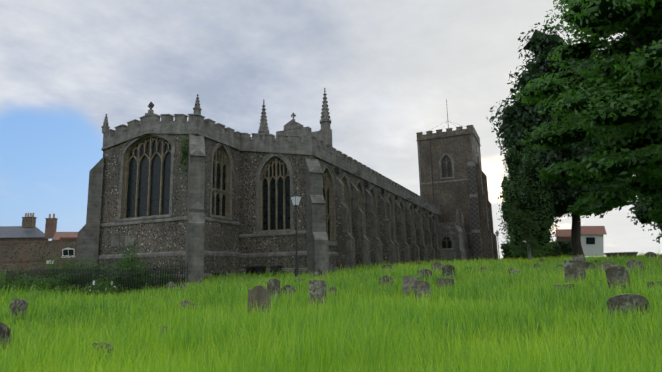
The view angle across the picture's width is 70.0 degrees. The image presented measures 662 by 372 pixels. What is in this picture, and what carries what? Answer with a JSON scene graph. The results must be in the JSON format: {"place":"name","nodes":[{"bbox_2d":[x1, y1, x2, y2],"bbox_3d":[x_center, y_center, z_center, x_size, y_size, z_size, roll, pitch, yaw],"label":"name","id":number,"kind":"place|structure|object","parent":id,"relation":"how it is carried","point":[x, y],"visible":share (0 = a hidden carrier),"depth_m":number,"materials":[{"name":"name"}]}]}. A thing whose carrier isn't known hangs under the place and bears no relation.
{"place":"outdoors","nodes":[
{"label":"outdoors","id":0,"kind":"place"},
{"bbox_2d":[0,0,661,260],"label":"sky","id":1,"kind":"structure","parent":0,"point":[387,70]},
{"bbox_2d":[502,29,628,213],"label":"tree","id":2,"kind":"object","parent":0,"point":[558,206],"visible":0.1,"depth_m":57.01,"materials":[{"name":"green plant"}]},
{"bbox_3d":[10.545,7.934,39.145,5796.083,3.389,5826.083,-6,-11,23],"label":"ground","id":3,"kind":"structure","parent":0,"visible":0},
{"bbox_2d":[0,322,11,352],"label":"gravestone","id":4,"kind":"object","parent":3,"relation":"on","point":[4,332],"visible":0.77,"depth_m":9.66,"materials":[{"name":"grey stone"}]},
{"bbox_2d":[7,298,27,319],"bbox_3d":[-11.090,4.590,16.611,0.739,1.229,0.136,0,-18,22],"label":"gravestone","id":5,"kind":"object","parent":3,"relation":"on","point":[14,303],"visible":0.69,"depth_m":16.62,"materials":[{"name":"grey stone"}]},
{"bbox_2d":[0,213,77,280],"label":"boundary wall and houses","id":6,"kind":"structure","parent":3,"relation":"on","point":[27,244],"depth_m":47.13,"materials":[{"name":"brick"}]},
{"bbox_2d":[0,240,180,296],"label":"shrub foliage","id":7,"kind":"object","parent":3,"relation":"on","point":[101,288],"visible":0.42,"depth_m":29.97,"materials":[{"name":"green plant"}]},
{"bbox_2d":[6,262,187,294],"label":"iron railings","id":8,"kind":"object","parent":3,"relation":"on","point":[106,273],"visible":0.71,"depth_m":29.09,"materials":[{"name":"black metal"}]},
{"bbox_2d":[91,342,113,357],"bbox_3d":[-4.354,3.390,8.843,0.598,0.893,0.111,-6,-20,29],"label":"gravestone","id":9,"kind":"object","parent":3,"relation":"on","point":[100,345],"visible":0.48,"depth_m":8.90,"materials":[{"name":"grey stone"}]},
{"bbox_2d":[119,235,141,288],"bbox_3d":[-13.550,5.877,31.884,1.727,5.141,1.943,-21,-22,62],"label":"shrub","id":10,"kind":"object","parent":3,"relation":"on","point":[134,258],"depth_m":31.92,"materials":[{"name":"green plant"}]},
{"bbox_2d":[166,282,174,291],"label":"gravestone","id":11,"kind":"object","parent":3,"relation":"on","point":[172,284],"visible":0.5,"depth_m":26.00,"materials":[{"name":"grey stone"}]},
{"bbox_2d":[178,284,188,292],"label":"gravestone","id":12,"kind":"object","parent":3,"relation":"on","point":[184,286],"visible":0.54,"depth_m":24.59,"materials":[{"name":"grey stone"}]},
{"bbox_2d":[177,300,195,312],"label":"gravestone","id":13,"kind":"object","parent":3,"relation":"on","point":[185,301],"visible":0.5,"depth_m":17.34,"materials":[{"name":"grey stone"}]},
{"bbox_2d":[246,267,254,275],"bbox_3d":[-5.873,6.545,35.229,0.620,1.039,0.837,-6,-11,24],"label":"wheelie bin","id":14,"kind":"object","parent":3,"relation":"on","point":[251,269],"visible":0.29,"depth_m":34.94,"materials":[{"name":"black plastic"}]},
{"bbox_2d":[248,285,270,317],"bbox_3d":[-2.235,3.914,14.774,0.745,1.588,0.117,-4,-7,19],"label":"gravestone","id":15,"kind":"object","parent":3,"relation":"on","point":[261,293],"visible":0.5,"depth_m":14.76,"materials":[{"name":"grey stone"}]},
{"bbox_2d":[254,266,266,275],"bbox_3d":[-5.189,6.465,34.933,0.620,1.039,0.837,-6,-11,23],"label":"wheelie bin","id":16,"kind":"object","parent":3,"relation":"on","point":[262,269],"visible":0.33,"depth_m":34.68,"materials":[{"name":"black plastic"}]},
{"bbox_2d":[267,279,279,302],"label":"gravestone","id":17,"kind":"object","parent":3,"relation":"on","point":[273,285],"visible":0.52,"depth_m":18.82,"materials":[{"name":"grey stone"}]},
{"bbox_2d":[270,266,281,277],"bbox_3d":[-4.005,6.325,34.420,0.620,1.039,0.837,-5,-11,18],"label":"wheelie bin","id":18,"kind":"object","parent":3,"relation":"on","point":[277,269],"visible":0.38,"depth_m":34.13,"materials":[{"name":"black plastic"}]},
{"bbox_2d":[74,88,497,288],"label":"church","id":19,"kind":"structure","parent":3,"relation":"on","point":[228,207],"depth_m":36.43,"materials":[{"name":"stone"}]},
{"bbox_2d":[176,135,188,188],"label":"creeper wall","id":20,"kind":"structure","parent":19,"relation":"attached to","point":[184,152],"depth_m":33.60,"materials":[{"name":"green plant"}]},
{"bbox_2d":[281,285,295,296],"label":"gravestone","id":21,"kind":"object","parent":3,"relation":"on","point":[290,288],"visible":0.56,"depth_m":19.35,"materials":[{"name":"grey stone"}]},
{"bbox_2d":[290,191,300,277],"bbox_3d":[-2.300,3.257,31.364,0.552,6.330,0.600,8,-14,-42],"label":"lamp post","id":22,"kind":"object","parent":3,"relation":"on","point":[295,198],"visible":0.96,"depth_m":31.52,"materials":[{"name":"black metal"}]},
{"bbox_2d":[312,269,322,276],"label":"gravestone","id":23,"kind":"object","parent":3,"relation":"on","point":[320,271],"visible":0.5,"depth_m":30.58,"materials":[{"name":"grey stone"}]},
{"bbox_2d":[309,280,326,306],"bbox_3d":[-0.474,4.069,16.631,0.606,1.482,0.133,-1,-9,10],"label":"gravestone","id":24,"kind":"object","parent":3,"relation":"on","point":[318,288],"visible":0.62,"depth_m":16.63,"materials":[{"name":"grey stone"}]},
{"bbox_2d":[0,252,661,371],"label":"grass","id":25,"kind":"structure","parent":3,"relation":"on","point":[495,318],"depth_m":10.58,"materials":[{"name":"green plant"}]},
{"bbox_2d":[328,287,337,295],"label":"gravestone","id":26,"kind":"object","parent":3,"relation":"on","point":[330,288],"visible":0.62,"depth_m":19.37,"materials":[{"name":"grey stone"}]},
{"bbox_2d":[379,275,393,289],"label":"gravestone","id":27,"kind":"object","parent":3,"relation":"on","point":[387,277],"visible":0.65,"depth_m":21.76,"materials":[{"name":"grey stone"}]},
{"bbox_2d":[382,265,393,270],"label":"gravestone","id":28,"kind":"object","parent":3,"relation":"on","point":[390,266],"visible":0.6,"depth_m":32.45,"materials":[{"name":"grey stone"}]},
{"bbox_2d":[402,276,418,295],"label":"gravestone","id":29,"kind":"object","parent":3,"relation":"on","point":[408,281],"visible":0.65,"depth_m":19.29,"materials":[{"name":"grey stone"}]},
{"bbox_2d":[413,280,430,301],"bbox_3d":[3.455,4.183,17.711,0.613,1.262,0.133,-8,-22,11],"label":"gravestone","id":30,"kind":"object","parent":3,"relation":"on","point":[420,286],"visible":0.56,"depth_m":17.77,"materials":[{"name":"grey stone"}]},
{"bbox_2d":[417,269,431,280],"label":"gravestone","id":31,"kind":"object","parent":3,"relation":"on","point":[421,272],"visible":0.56,"depth_m":23.88,"materials":[{"name":"grey stone"}]},
{"bbox_2d":[431,262,443,274],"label":"gravestone","id":32,"kind":"object","parent":3,"relation":"on","point":[436,265],"visible":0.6,"depth_m":26.15,"materials":[{"name":"grey stone"}]},
{"bbox_2d":[437,278,453,289],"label":"gravestone","id":33,"kind":"object","parent":3,"relation":"on","point":[441,283],"visible":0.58,"depth_m":20.15,"materials":[{"name":"grey stone"}]},
{"bbox_2d":[442,264,456,280],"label":"gravestone","id":34,"kind":"object","parent":3,"relation":"on","point":[448,269],"visible":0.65,"depth_m":23.47,"materials":[{"name":"grey stone"}]},
{"bbox_2d":[495,231,499,259],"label":"lamp post","id":35,"kind":"object","parent":3,"relation":"on","point":[497,233],"visible":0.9,"depth_m":83.54,"materials":[{"name":"black metal"}]},
{"bbox_2d":[503,268,520,277],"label":"gravestone","id":36,"kind":"object","parent":3,"relation":"on","point":[513,270],"visible":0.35,"depth_m":22.88,"materials":[{"name":"grey stone"}]},
{"bbox_2d":[496,143,560,259],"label":"birch tree","id":37,"kind":"object","parent":3,"relation":"on","point":[536,250],"depth_m":45.88,"materials":[{"name":"green plant"}]},
{"bbox_2d":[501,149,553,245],"bbox_3d":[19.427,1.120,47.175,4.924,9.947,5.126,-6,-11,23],"label":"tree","id":38,"kind":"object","parent":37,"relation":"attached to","point":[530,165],"visible":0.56,"depth_m":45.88,"materials":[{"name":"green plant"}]},
{"bbox_2d":[498,241,572,259],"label":"hedge","id":39,"kind":"object","parent":3,"relation":"on","point":[565,249],"depth_m":75.79,"materials":[{"name":"green plant"}]},
{"bbox_2d":[554,283,574,294],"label":"gravestone","id":40,"kind":"object","parent":3,"relation":"on","point":[559,286],"visible":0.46,"depth_m":16.23,"materials":[{"name":"grey stone"}]},
{"bbox_2d":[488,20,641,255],"bbox_3d":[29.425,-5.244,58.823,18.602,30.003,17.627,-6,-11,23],"label":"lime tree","id":41,"kind":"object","parent":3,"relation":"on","point":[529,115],"depth_m":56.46,"materials":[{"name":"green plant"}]},
{"bbox_2d":[564,260,585,286],"bbox_3d":[9.472,3.698,18.343,0.748,1.640,0.091,-1,0,7],"label":"gravestone","id":42,"kind":"object","parent":3,"relation":"on","point":[572,267],"visible":0.58,"depth_m":18.30,"materials":[{"name":"grey stone"}]},
{"bbox_2d":[572,255,585,260],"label":"gravestone","id":43,"kind":"object","parent":3,"relation":"on","point":[581,257],"visible":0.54,"depth_m":26.65,"materials":[{"name":"grey stone"}]},
{"bbox_2d":[555,226,606,255],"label":"house","id":44,"kind":"structure","parent":3,"relation":"on","point":[592,239],"depth_m":116.15,"materials":[{"name":"white paint"}]},
{"bbox_2d":[515,0,661,222],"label":"robinia tree","id":45,"kind":"object","parent":3,"relation":"on","point":[648,172],"depth_m":33.30,"materials":[{"name":"green plant"}]},
{"bbox_2d":[586,262,594,271],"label":"gravestone","id":46,"kind":"object","parent":3,"relation":"on","point":[590,265],"visible":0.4,"depth_m":25.24,"materials":[{"name":"grey stone"}]},
{"bbox_2d":[599,261,615,274],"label":"gravestone","id":47,"kind":"object","parent":3,"relation":"on","point":[606,264],"visible":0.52,"depth_m":22.72,"materials":[{"name":"grey stone"}]},
{"bbox_2d":[605,265,631,294],"bbox_3d":[9.653,3.410,15.812,0.644,1.519,0.130,-10,-7,25],"label":"gravestone","id":48,"kind":"object","parent":3,"relation":"on","point":[612,272],"visible":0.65,"depth_m":15.80,"materials":[{"name":"grey stone"}]},
{"bbox_2d":[604,252,637,257],"bbox_3d":[23.990,5.993,39.051,2.200,1.000,1.100,-4,-11,16],"label":"chest tomb","id":49,"kind":"object","parent":3,"relation":"on","point":[614,254],"visible":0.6,"depth_m":38.65,"materials":[{"name":"grey stone"}]},
{"bbox_2d":[606,294,651,317],"bbox_3d":[7.385,3.228,11.678,0.894,1.109,0.112,-11,-7,22],"label":"gravestone","id":50,"kind":"object","parent":3,"relation":"on","point":[621,301],"visible":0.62,"depth_m":11.67,"materials":[{"name":"grey stone"}]},
{"bbox_2d":[626,260,643,272],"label":"gravestone","id":51,"kind":"object","parent":3,"relation":"on","point":[636,262],"visible":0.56,"depth_m":23.37,"materials":[{"name":"grey stone"}]},
{"bbox_2d":[627,194,661,243],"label":"tree","id":52,"kind":"object","parent":3,"relation":"on","point":[658,225],"visible":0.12,"depth_m":86.48,"materials":[{"name":"green plant"}]},
{"bbox_2d":[635,193,661,231],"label":"tree foliage","id":53,"kind":"object","parent":52,"relation":"attached to","point":[641,211],"visible":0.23,"depth_m":84.05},
{"bbox_2d":[644,252,656,257],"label":"gravestone","id":54,"kind":"object","parent":3,"relation":"on","point":[651,254],"visible":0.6,"depth_m":36.34,"materials":[{"name":"grey stone"}]},
{"bbox_2d":[647,281,661,291],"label":"gravestone","id":55,"kind":"object","parent":3,"relation":"on","point":[660,282],"visible":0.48,"depth_m":15.07,"materials":[{"name":"grey stone"}]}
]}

